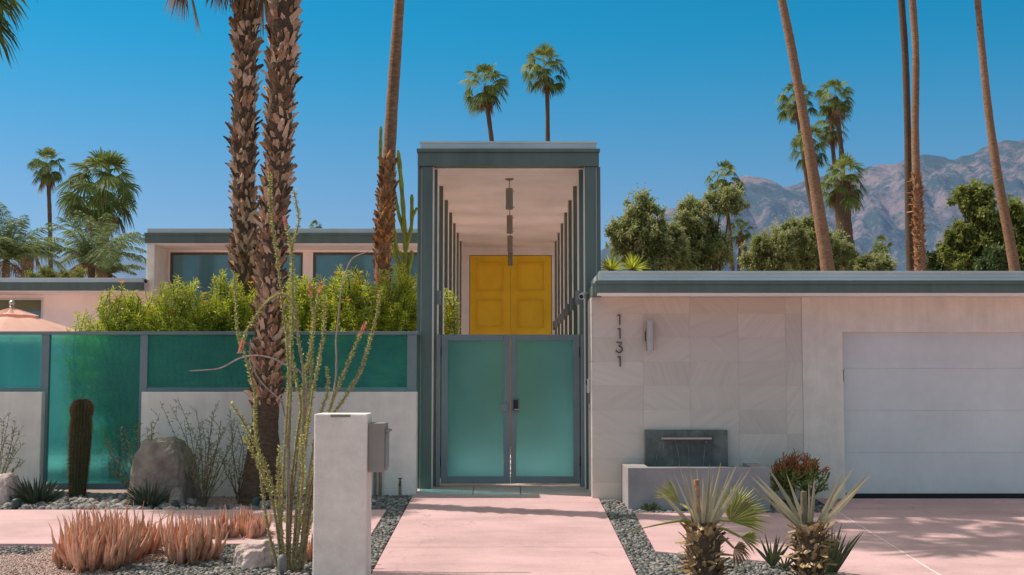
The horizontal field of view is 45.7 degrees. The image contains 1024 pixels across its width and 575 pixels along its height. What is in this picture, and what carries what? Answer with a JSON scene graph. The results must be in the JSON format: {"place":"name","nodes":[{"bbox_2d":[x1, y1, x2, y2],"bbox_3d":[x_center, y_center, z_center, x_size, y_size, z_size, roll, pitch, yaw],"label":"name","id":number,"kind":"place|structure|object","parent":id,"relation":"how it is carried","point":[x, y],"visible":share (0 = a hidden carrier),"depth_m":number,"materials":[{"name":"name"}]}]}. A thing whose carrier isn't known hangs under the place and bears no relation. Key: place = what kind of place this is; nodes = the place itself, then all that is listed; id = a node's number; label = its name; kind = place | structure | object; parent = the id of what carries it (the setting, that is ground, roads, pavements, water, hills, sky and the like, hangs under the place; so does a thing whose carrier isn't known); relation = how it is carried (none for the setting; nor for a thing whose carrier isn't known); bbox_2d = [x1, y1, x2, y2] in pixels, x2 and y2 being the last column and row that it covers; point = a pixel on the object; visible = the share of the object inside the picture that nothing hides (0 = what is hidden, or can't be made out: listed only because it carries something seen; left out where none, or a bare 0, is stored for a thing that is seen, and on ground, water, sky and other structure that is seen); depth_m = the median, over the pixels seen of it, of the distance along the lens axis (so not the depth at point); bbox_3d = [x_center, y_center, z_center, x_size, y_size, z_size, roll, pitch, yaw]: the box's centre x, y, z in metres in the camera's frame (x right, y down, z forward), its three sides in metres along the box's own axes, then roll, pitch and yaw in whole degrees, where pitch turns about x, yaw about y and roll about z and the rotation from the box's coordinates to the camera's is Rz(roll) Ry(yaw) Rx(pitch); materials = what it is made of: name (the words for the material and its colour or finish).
{"place":"outdoors","nodes":[
{"label":"outdoors","id":0,"kind":"place"},
{"bbox_2d":[0,255,145,278],"bbox_3d":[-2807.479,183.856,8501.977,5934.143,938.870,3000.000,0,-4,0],"label":"hills","id":1,"kind":"structure","parent":0,"point":[140,273],"depth_m":8884.19,"materials":[{"name":"stone"}]},
{"bbox_2d":[0,278,172,330],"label":"house","id":2,"kind":"structure","parent":0,"point":[60,301],"depth_m":25.45,"materials":[{"name":"grey paint"}]},
{"bbox_2d":[0,298,42,318],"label":"window","id":3,"kind":"structure","parent":2,"relation":"in","point":[31,305],"depth_m":25.66,"materials":[{"name":"grey glass"}]},
{"bbox_2d":[0,510,386,546],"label":"walkway","id":4,"kind":"structure","parent":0,"point":[29,528],"depth_m":13.91,"materials":[{"name":"pink concrete"}]},
{"bbox_2d":[206,505,239,538],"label":"aloe clump","id":5,"kind":"object","parent":4,"relation":"on","point":[224,525],"visible":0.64,"depth_m":12.87,"materials":[{"name":"orange plant"}]},
{"bbox_2d":[233,505,274,538],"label":"aloe clump","id":6,"kind":"object","parent":4,"relation":"on","point":[250,526],"visible":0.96,"depth_m":12.97,"materials":[{"name":"orange plant"}]},
{"bbox_2d":[144,228,416,330],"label":"house","id":7,"kind":"structure","parent":0,"point":[190,254],"depth_m":26.14,"materials":[{"name":"grey paint"}]},
{"bbox_2d":[170,252,302,313],"bbox_3d":[-5.937,1.218,26.125,2.861,3.956,0.080,0,-4,0],"label":"window","id":8,"kind":"structure","parent":7,"relation":"in","point":[202,266],"depth_m":26.23,"materials":[{"name":"blue glass"}]},
{"bbox_2d":[313,252,416,330],"bbox_3d":[-3.086,1.219,26.134,2.407,3.956,0.080,0,-4,0],"label":"window","id":9,"kind":"structure","parent":7,"relation":"in","point":[324,263],"depth_m":26.25,"materials":[{"name":"blue glass"}]},
{"bbox_2d":[0,488,668,574],"bbox_3d":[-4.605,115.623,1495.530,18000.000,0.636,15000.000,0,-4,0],"label":"ground","id":10,"kind":"structure","parent":0,"point":[90,491],"depth_m":11.92,"materials":[{"name":"gravel"}]},
{"bbox_2d":[0,472,21,504],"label":"boulder","id":11,"kind":"object","parent":10,"relation":"on","point":[9,479],"visible":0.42,"depth_m":15.17,"materials":[{"name":"stone"}]},
{"bbox_2d":[0,0,38,68],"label":"palm tree","id":12,"kind":"object","parent":10,"relation":"on","point":[5,24],"visible":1,"depth_m":18.58,"materials":[{"name":"green plant"}]},
{"bbox_2d":[0,545,41,554],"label":"gravel edge","id":13,"kind":"object","parent":10,"relation":"on","point":[17,549],"visible":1,"depth_m":12.33,"materials":[{"name":"gravel"}]},
{"bbox_2d":[17,236,40,276],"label":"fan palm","id":14,"kind":"object","parent":10,"relation":"on","point":[29,262],"visible":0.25,"depth_m":69.91,"materials":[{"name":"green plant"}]},
{"bbox_2d":[0,202,68,277],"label":"feather palm","id":15,"kind":"object","parent":10,"relation":"on","point":[12,246],"visible":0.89,"depth_m":35.95,"materials":[{"name":"green plant"}]},
{"bbox_2d":[26,147,65,276],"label":"fan palm","id":16,"kind":"object","parent":10,"relation":"on","point":[47,175],"visible":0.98,"depth_m":118.58,"materials":[{"name":"green plant"}]},
{"bbox_2d":[22,264,87,277],"bbox_3d":[-12.779,1.776,33.935,1.828,4.928,0.741,0,-4,0],"label":"tree","id":17,"kind":"object","parent":10,"relation":"on","point":[45,271],"visible":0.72,"depth_m":34.03,"materials":[{"name":"green plant"}]},
{"bbox_2d":[66,398,94,497],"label":"barrel cactus","id":18,"kind":"object","parent":10,"relation":"on","point":[80,433],"visible":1,"depth_m":15.74,"materials":[{"name":"plant"}]},
{"bbox_2d":[66,308,94,330],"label":"flowering shrub","id":19,"kind":"object","parent":10,"relation":"on","point":[84,316],"visible":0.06,"depth_m":17.97,"materials":[{"name":"green plant"}]},
{"bbox_2d":[35,210,146,277],"bbox_3d":[-12.973,1.102,37.951,3.328,6.882,3.712,0,-4,0],"label":"feather palm","id":20,"kind":"object","parent":10,"relation":"on","point":[86,253],"visible":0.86,"depth_m":37.93,"materials":[{"name":"green plant"}]},
{"bbox_2d":[54,147,140,275],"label":"fan palm","id":21,"kind":"object","parent":10,"relation":"on","point":[99,203],"visible":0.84,"depth_m":65.58,"materials":[{"name":"green plant"}]},
{"bbox_2d":[49,500,154,572],"bbox_3d":[-3.978,2.347,11.706,0.975,0.669,1.025,3,-5,-36],"label":"aloe clump","id":22,"kind":"object","parent":10,"relation":"on","point":[107,544],"visible":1,"depth_m":11.43,"materials":[{"name":"orange plant"}]},
{"bbox_2d":[86,244,144,277],"bbox_3d":[-13.316,1.584,39.886,2.105,6.214,2.108,0,-4,0],"label":"feather palm","id":23,"kind":"object","parent":10,"relation":"on","point":[115,268],"visible":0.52,"depth_m":39.96,"materials":[{"name":"green plant"}]},
{"bbox_2d":[80,281,152,330],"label":"flowering shrub","id":24,"kind":"object","parent":10,"relation":"on","point":[131,314],"visible":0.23,"depth_m":17.88,"materials":[{"name":"green plant"}]},
{"bbox_2d":[122,514,165,554],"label":"aloe clump","id":25,"kind":"object","parent":10,"relation":"on","point":[156,542],"visible":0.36,"depth_m":12.19,"materials":[{"name":"orange plant"}]},
{"bbox_2d":[0,490,312,509],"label":"rubble","id":26,"kind":"object","parent":10,"relation":"on","point":[113,500],"visible":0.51,"depth_m":15.02,"materials":[{"name":"gravel"}]},
{"bbox_2d":[0,412,25,473],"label":"wiry shrub","id":27,"kind":"object","parent":26,"relation":"on","point":[10,458],"visible":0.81,"depth_m":15.44,"materials":[{"name":"green plant"}]},
{"bbox_2d":[8,477,67,503],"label":"yucca","id":28,"kind":"object","parent":26,"relation":"on","point":[29,494],"visible":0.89,"depth_m":15.22,"materials":[{"name":"green plant"}]},
{"bbox_2d":[101,409,159,493],"bbox_3d":[-4.907,2.151,15.499,0.808,1.200,0.429,0,-4,0],"label":"wiry shrub","id":29,"kind":"object","parent":26,"relation":"on","point":[130,459],"visible":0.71,"depth_m":15.47,"materials":[{"name":"green plant"}]},
{"bbox_2d":[122,479,169,507],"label":"yucca","id":30,"kind":"object","parent":26,"relation":"on","point":[142,497],"visible":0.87,"depth_m":15.05,"materials":[{"name":"green plant"}]},
{"bbox_2d":[128,436,196,503],"bbox_3d":[-4.469,2.515,15.566,0.833,1.205,0.794,0,-4,0],"label":"boulder","id":31,"kind":"object","parent":10,"relation":"on","point":[161,462],"visible":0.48,"depth_m":15.27,"materials":[{"name":"stone"}]},
{"bbox_2d":[168,487,185,505],"bbox_3d":[-4.164,2.680,15.127,0.198,0.384,0.259,0,-4,0],"label":"boulder","id":32,"kind":"object","parent":10,"relation":"on","point":[179,494],"visible":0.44,"depth_m":15.04,"materials":[{"name":"stone"}]},
{"bbox_2d":[141,275,221,330],"bbox_3d":[-4.929,1.332,18.033,1.205,3.120,1.188,3,-5,-35],"label":"flowering shrub","id":33,"kind":"object","parent":10,"relation":"on","point":[178,320],"visible":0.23,"depth_m":17.93,"materials":[{"name":"green plant"}]},
{"bbox_2d":[161,399,244,506],"bbox_3d":[-3.862,2.060,15.240,1.121,1.367,0.486,0,-4,0],"label":"wiry shrub","id":34,"kind":"object","parent":10,"relation":"on","point":[203,500],"visible":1,"depth_m":15.20,"materials":[{"name":"green plant"}]},
{"bbox_2d":[0,331,419,496],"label":"glass fence","id":35,"kind":"object","parent":10,"relation":"on","point":[127,380],"visible":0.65,"depth_m":16.29,"materials":[{"name":"teal glass"}]},
{"bbox_2d":[162,0,270,319],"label":"palm tree","id":36,"kind":"object","parent":10,"relation":"on","point":[244,23],"visible":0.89,"depth_m":19.09,"materials":[{"name":"brown plant"}]},
{"bbox_2d":[194,269,255,330],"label":"flowering shrub","id":37,"kind":"object","parent":10,"relation":"on","point":[224,308],"visible":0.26,"depth_m":18.07,"materials":[{"name":"green plant"}]},
{"bbox_2d":[220,408,250,499],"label":"wiry shrub","id":38,"kind":"object","parent":10,"relation":"on","point":[238,482],"visible":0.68,"depth_m":15.77,"materials":[{"name":"green plant"}]},
{"bbox_2d":[241,281,256,330],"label":"flowering shrub","id":39,"kind":"object","parent":10,"relation":"on","point":[250,299],"visible":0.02,"depth_m":18.46,"materials":[{"name":"green plant"}]},
{"bbox_2d":[233,539,276,568],"bbox_3d":[-2.441,2.593,11.577,0.388,0.401,0.356,0,-4,0],"label":"boulder","id":40,"kind":"object","parent":10,"relation":"on","point":[254,554],"visible":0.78,"depth_m":11.45,"materials":[{"name":"stone"}]},
{"bbox_2d":[237,0,303,505],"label":"palm tree","id":41,"kind":"object","parent":10,"relation":"on","point":[282,54],"visible":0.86,"depth_m":15.72,"materials":[{"name":"brown plant"}]},
{"bbox_2d":[280,274,332,330],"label":"flowering shrub","id":42,"kind":"object","parent":10,"relation":"on","point":[302,294],"visible":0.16,"depth_m":18.05,"materials":[{"name":"green plant"}]},
{"bbox_2d":[313,413,371,574],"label":"mailbox pillar","id":43,"kind":"structure","parent":10,"relation":"on","point":[342,511],"depth_m":10.45,"materials":[{"name":"paint"}]},
{"bbox_2d":[368,422,391,471],"bbox_3d":[-1.159,1.400,10.691,0.179,0.422,0.320,0,-4,0],"label":"mailbox","id":44,"kind":"object","parent":43,"relation":"attached to","point":[378,446],"visible":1,"depth_m":10.54,"materials":[{"name":"metal"}]},
{"bbox_2d":[385,432,388,468],"bbox_3d":[-1.095,1.428,10.689,0.017,0.312,0.280,0,-4,0],"label":"door","id":45,"kind":"structure","parent":44,"relation":"in","point":[387,433],"depth_m":10.61,"materials":[{"name":"metal"}]},
{"bbox_2d":[305,264,392,330],"bbox_3d":[-2.402,1.261,18.039,1.371,3.254,1.154,0,-4,0],"label":"flowering shrub","id":46,"kind":"object","parent":10,"relation":"on","point":[354,312],"visible":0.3,"depth_m":17.95,"materials":[{"name":"green plant"}]},
{"bbox_2d":[371,0,404,391],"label":"palm tree","id":47,"kind":"object","parent":10,"relation":"on","point":[384,214],"visible":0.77,"depth_m":20.62,"materials":[{"name":"brown plant"}]},
{"bbox_2d":[364,261,416,391],"bbox_3d":[-1.722,1.243,18.262,1.108,3.329,0.997,0,-4,0],"label":"flowering shrub","id":48,"kind":"object","parent":10,"relation":"on","point":[401,314],"visible":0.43,"depth_m":18.15,"materials":[{"name":"green plant"}]},
{"bbox_2d":[444,287,461,334],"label":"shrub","id":49,"kind":"object","parent":10,"relation":"on","point":[449,320],"visible":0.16,"depth_m":19.19,"materials":[{"name":"green plant"}]},
{"bbox_2d":[115,495,852,574],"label":"pebbles","id":50,"kind":"object","parent":10,"relation":"on","point":[646,559],"visible":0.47,"depth_m":11.88,"materials":[{"name":"gravel"}]},
{"bbox_2d":[9,547,312,574],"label":"leaf litter","id":51,"kind":"object","parent":50,"relation":"on","point":[135,565],"visible":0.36,"depth_m":11.43,"materials":[{"name":"plant"}]},
{"bbox_2d":[154,507,229,565],"bbox_3d":[-3.164,2.405,11.861,0.642,0.548,0.776,4,-6,-39],"label":"aloe clump","id":52,"kind":"object","parent":50,"relation":"on","point":[190,541],"visible":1,"depth_m":11.71,"materials":[{"name":"orange plant"}]},
{"bbox_2d":[277,554,286,574],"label":"garden lamp","id":53,"kind":"object","parent":50,"relation":"on","point":[282,563],"visible":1,"depth_m":11.05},
{"bbox_2d":[190,171,381,572],"bbox_3d":[-2.111,0.785,11.392,1.781,3.775,0.881,1,-4,-14],"label":"ocotillo","id":54,"kind":"object","parent":50,"relation":"on","point":[304,521],"visible":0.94,"depth_m":11.39,"materials":[{"name":"plant"}]},
{"bbox_2d":[298,535,312,560],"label":"aloe clump","id":55,"kind":"object","parent":50,"relation":"on","point":[309,555],"visible":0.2,"depth_m":11.72,"materials":[{"name":"orange plant"}]},
{"bbox_2d":[626,464,769,574],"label":"young palm","id":56,"kind":"object","parent":50,"relation":"on","point":[705,538],"visible":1,"depth_m":10.78,"materials":[{"name":"green plant"}]},
{"bbox_2d":[756,532,791,566],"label":"yucca","id":57,"kind":"object","parent":50,"relation":"on","point":[770,558],"visible":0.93,"depth_m":11.43,"materials":[{"name":"green plant"}]},
{"bbox_2d":[770,450,830,504],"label":"flowering shrub","id":58,"kind":"object","parent":50,"relation":"on","point":[804,471],"visible":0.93,"depth_m":15.12,"materials":[{"name":"plant"}]},
{"bbox_2d":[749,465,872,574],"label":"young palm","id":59,"kind":"object","parent":50,"relation":"on","point":[810,543],"visible":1,"depth_m":10.81,"materials":[{"name":"green plant"}]},
{"bbox_2d":[825,524,862,572],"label":"yucca","id":60,"kind":"object","parent":50,"relation":"on","point":[835,555],"visible":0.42,"depth_m":11.05,"materials":[{"name":"green plant"}]},
{"bbox_2d":[459,62,509,140],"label":"fan palm","id":61,"kind":"object","parent":10,"relation":"on","point":[483,101],"visible":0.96,"depth_m":90.98,"materials":[{"name":"green plant"}]},
{"bbox_2d":[520,42,570,140],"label":"fan palm","id":62,"kind":"object","parent":10,"relation":"on","point":[547,82],"visible":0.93,"depth_m":93.30,"materials":[{"name":"green plant"}]},
{"bbox_2d":[601,250,625,270],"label":"yucca","id":63,"kind":"object","parent":10,"relation":"on","point":[612,264],"visible":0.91,"depth_m":24.06,"materials":[{"name":"green plant"}]},
{"bbox_2d":[618,252,649,270],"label":"yucca","id":64,"kind":"object","parent":10,"relation":"on","point":[632,265],"visible":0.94,"depth_m":24.47,"materials":[{"name":"green plant"}]},
{"bbox_2d":[603,183,700,270],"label":"tree","id":65,"kind":"object","parent":10,"relation":"on","point":[640,231],"visible":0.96,"depth_m":41.90,"materials":[{"name":"green plant"}]},
{"bbox_2d":[622,430,769,509],"bbox_3d":[2.289,2.368,15.303,1.742,1.120,0.822,0,-4,0],"label":"wall fountain","id":66,"kind":"object","parent":10,"relation":"on","point":[669,452],"depth_m":14.90,"materials":[{"name":"concrete"}]},
{"bbox_2d":[667,181,750,270],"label":"tree","id":67,"kind":"object","parent":10,"relation":"on","point":[710,245],"visible":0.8,"depth_m":44.10,"materials":[{"name":"green plant"}]},
{"bbox_2d":[705,159,746,270],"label":"fan palm","id":68,"kind":"object","parent":10,"relation":"on","point":[725,164],"visible":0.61,"depth_m":95.59,"materials":[{"name":"green plant"}]},
{"bbox_2d":[730,217,752,270],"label":"fan palm","id":69,"kind":"object","parent":10,"relation":"on","point":[741,238],"visible":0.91,"depth_m":95.44,"materials":[{"name":"green plant"}]},
{"bbox_2d":[736,213,809,270],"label":"tree","id":70,"kind":"object","parent":10,"relation":"on","point":[777,250],"visible":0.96,"depth_m":40.05,"materials":[{"name":"green plant"}]},
{"bbox_2d":[776,82,818,214],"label":"fan palm","id":71,"kind":"object","parent":10,"relation":"on","point":[791,112],"visible":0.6,"depth_m":84.99,"materials":[{"name":"green plant"}]},
{"bbox_2d":[588,271,1023,500],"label":"garage","id":72,"kind":"structure","parent":10,"relation":"on","point":[903,384],"depth_m":15.84,"materials":[{"name":"white paint"}]},
{"bbox_2d":[644,321,653,350],"bbox_3d":[1.783,0.629,15.783,0.112,0.393,0.129,0,-4,0],"label":"wall sconce","id":73,"kind":"object","parent":72,"relation":"attached to","point":[649,336],"depth_m":15.73,"materials":[{"name":"metal"}]},
{"bbox_2d":[842,332,1023,498],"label":"garage door","id":74,"kind":"structure","parent":72,"relation":"in","point":[928,414],"depth_m":15.89,"materials":[{"name":"paint"}]},
{"bbox_2d":[778,0,834,270],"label":"palm tree","id":75,"kind":"object","parent":10,"relation":"on","point":[823,240],"visible":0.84,"depth_m":32.28,"materials":[{"name":"brown plant"}]},
{"bbox_2d":[788,125,829,218],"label":"fan palm","id":76,"kind":"object","parent":10,"relation":"on","point":[796,142],"visible":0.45,"depth_m":80.91,"materials":[{"name":"green plant"}]},
{"bbox_2d":[784,208,859,270],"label":"tree","id":77,"kind":"object","parent":10,"relation":"on","point":[843,252],"visible":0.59,"depth_m":40.92,"materials":[{"name":"green plant"}]},
{"bbox_2d":[813,105,851,228],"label":"fan palm","id":78,"kind":"object","parent":10,"relation":"on","point":[830,133],"visible":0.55,"depth_m":88.91,"materials":[{"name":"green plant"}]},
{"bbox_2d":[815,77,854,180],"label":"fan palm","id":79,"kind":"object","parent":10,"relation":"on","point":[839,109],"visible":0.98,"depth_m":83.05,"materials":[{"name":"green plant"}]},
{"bbox_2d":[820,152,868,269],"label":"fan palm","id":80,"kind":"object","parent":10,"relation":"on","point":[842,199],"visible":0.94,"depth_m":62.26,"materials":[{"name":"green plant"}]},
{"bbox_2d":[844,249,897,270],"bbox_3d":[11.880,1.675,39.967,1.689,6.044,1.298,1,-4,-13],"label":"tree","id":81,"kind":"object","parent":10,"relation":"on","point":[880,261],"visible":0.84,"depth_m":39.90,"materials":[{"name":"green plant"}]},
{"bbox_2d":[869,234,893,255],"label":"fan palm","id":82,"kind":"object","parent":10,"relation":"on","point":[880,246],"visible":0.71,"depth_m":100.59,"materials":[{"name":"green plant"}]},
{"bbox_2d":[898,0,914,270],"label":"palm tree","id":83,"kind":"object","parent":10,"relation":"on","point":[909,245],"visible":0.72,"depth_m":34.40,"materials":[{"name":"brown plant"}]},
{"bbox_2d":[904,0,929,270],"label":"palm tree","id":84,"kind":"object","parent":10,"relation":"on","point":[918,231],"visible":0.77,"depth_m":33.32,"materials":[{"name":"brown plant"}]},
{"bbox_2d":[925,240,951,270],"bbox_3d":[13.393,1.488,38.026,1.181,6.124,0.783,-3,-5,33],"label":"tree","id":85,"kind":"object","parent":10,"relation":"on","point":[932,264],"visible":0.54,"depth_m":38.11,"materials":[{"name":"green plant"}]},
{"bbox_2d":[936,177,1016,270],"bbox_3d":[13.864,0.520,36.003,2.278,7.747,1.715,0,-4,0],"label":"tree","id":86,"kind":"object","parent":10,"relation":"on","point":[966,242],"visible":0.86,"depth_m":36.10,"materials":[{"name":"green plant"}]},
{"bbox_2d":[974,0,1020,270],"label":"palm tree","id":87,"kind":"object","parent":10,"relation":"on","point":[1009,240],"visible":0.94,"depth_m":33.33,"materials":[{"name":"brown plant"}]},
{"bbox_2d":[972,242,1023,270],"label":"tree","id":88,"kind":"object","parent":10,"relation":"on","point":[993,259],"visible":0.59,"depth_m":33.89,"materials":[{"name":"green plant"}]},
{"bbox_2d":[1007,193,1023,266],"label":"tree","id":89,"kind":"object","parent":10,"relation":"on","point":[1016,208],"visible":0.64,"depth_m":36.93,"materials":[{"name":"green plant"}]},
{"bbox_2d":[412,486,590,495],"bbox_3d":[-0.136,2.792,16.395,2.362,0.170,0.840,0,-4,0],"label":"landing","id":90,"kind":"object","parent":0,"point":[510,490],"visible":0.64,"depth_m":16.34,"materials":[{"name":"concrete"}]},
{"bbox_2d":[371,495,635,574],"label":"path","id":91,"kind":"structure","parent":0,"point":[504,534],"depth_m":12.86,"materials":[{"name":"pink concrete"}]},
{"bbox_2d":[436,446,579,487],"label":"portico floor","id":92,"kind":"structure","parent":0,"point":[509,484],"depth_m":17.04,"materials":[{"name":"concrete"}]},
{"bbox_2d":[416,141,600,488],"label":"entrance portico","id":93,"kind":"structure","parent":92,"relation":"on","point":[541,284],"depth_m":18.49,"materials":[{"name":"grey paint"}]},
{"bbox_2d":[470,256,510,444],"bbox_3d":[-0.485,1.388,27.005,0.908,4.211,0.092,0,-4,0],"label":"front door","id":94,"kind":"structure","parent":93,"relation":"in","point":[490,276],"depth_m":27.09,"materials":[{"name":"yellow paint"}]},
{"bbox_2d":[505,178,513,209],"bbox_3d":[-0.039,-1.372,17.855,0.128,0.452,0.128,-4,-6,45],"label":"pendant lamp","id":95,"kind":"object","parent":93,"relation":"hanging from","point":[509,198],"visible":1,"depth_m":17.81,"materials":[{"name":"metal"}]},
{"bbox_2d":[507,210,513,233],"bbox_3d":[-0.040,-1.149,20.787,0.128,0.452,0.128,-4,-6,45],"label":"pendant lamp","id":96,"kind":"object","parent":93,"relation":"hanging from","point":[510,224],"visible":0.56,"depth_m":20.74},
{"bbox_2d":[437,334,584,485],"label":"entrance gate","id":97,"kind":"structure","parent":93,"relation":"attached to","point":[473,371],"depth_m":16.82,"materials":[{"name":"teal glass"}]},
{"bbox_2d":[511,256,551,334],"bbox_3d":[0.426,1.388,27.008,0.908,4.211,0.092,0,-4,0],"label":"front door","id":98,"kind":"structure","parent":93,"relation":"in","point":[531,310],"depth_m":27.09,"materials":[{"name":"yellow paint"}]},
{"bbox_2d":[0,0,1023,261],"label":"sky","id":99,"kind":"structure","parent":0,"point":[667,91],"materials":[{"name":"blue"}]},
{"bbox_2d":[601,139,1023,270],"bbox_3d":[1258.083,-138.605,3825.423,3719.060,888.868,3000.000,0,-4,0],"label":"mountain","id":100,"kind":"structure","parent":0,"point":[883,211],"depth_m":3913.24,"materials":[{"name":"stone"}]},
{"bbox_2d":[635,498,1023,574],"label":"driveway","id":101,"kind":"structure","parent":0,"point":[962,536],"depth_m":13.10,"materials":[{"name":"pink concrete"}]},
{"bbox_2d":[816,498,939,574],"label":"driveway joint","id":102,"kind":"object","parent":101,"relation":"on","point":[882,539],"visible":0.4,"depth_m":12.68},
{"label":"courtyard","id":103,"kind":"structure","parent":0,"visible":0},
{"bbox_2d":[0,300,74,330],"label":"patio umbrella","id":104,"kind":"object","parent":103,"relation":"on","point":[12,318],"visible":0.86,"depth_m":19.16,"materials":[{"name":"fabric"}]},
{"bbox_2d":[378,126,417,290],"bbox_3d":[-2.018,0.133,21.444,0.753,6.118,0.524,0,-4,0],"label":"candelabra cactus","id":105,"kind":"object","parent":103,"relation":"on","point":[396,252],"visible":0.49,"depth_m":21.32,"materials":[{"name":"plant"}]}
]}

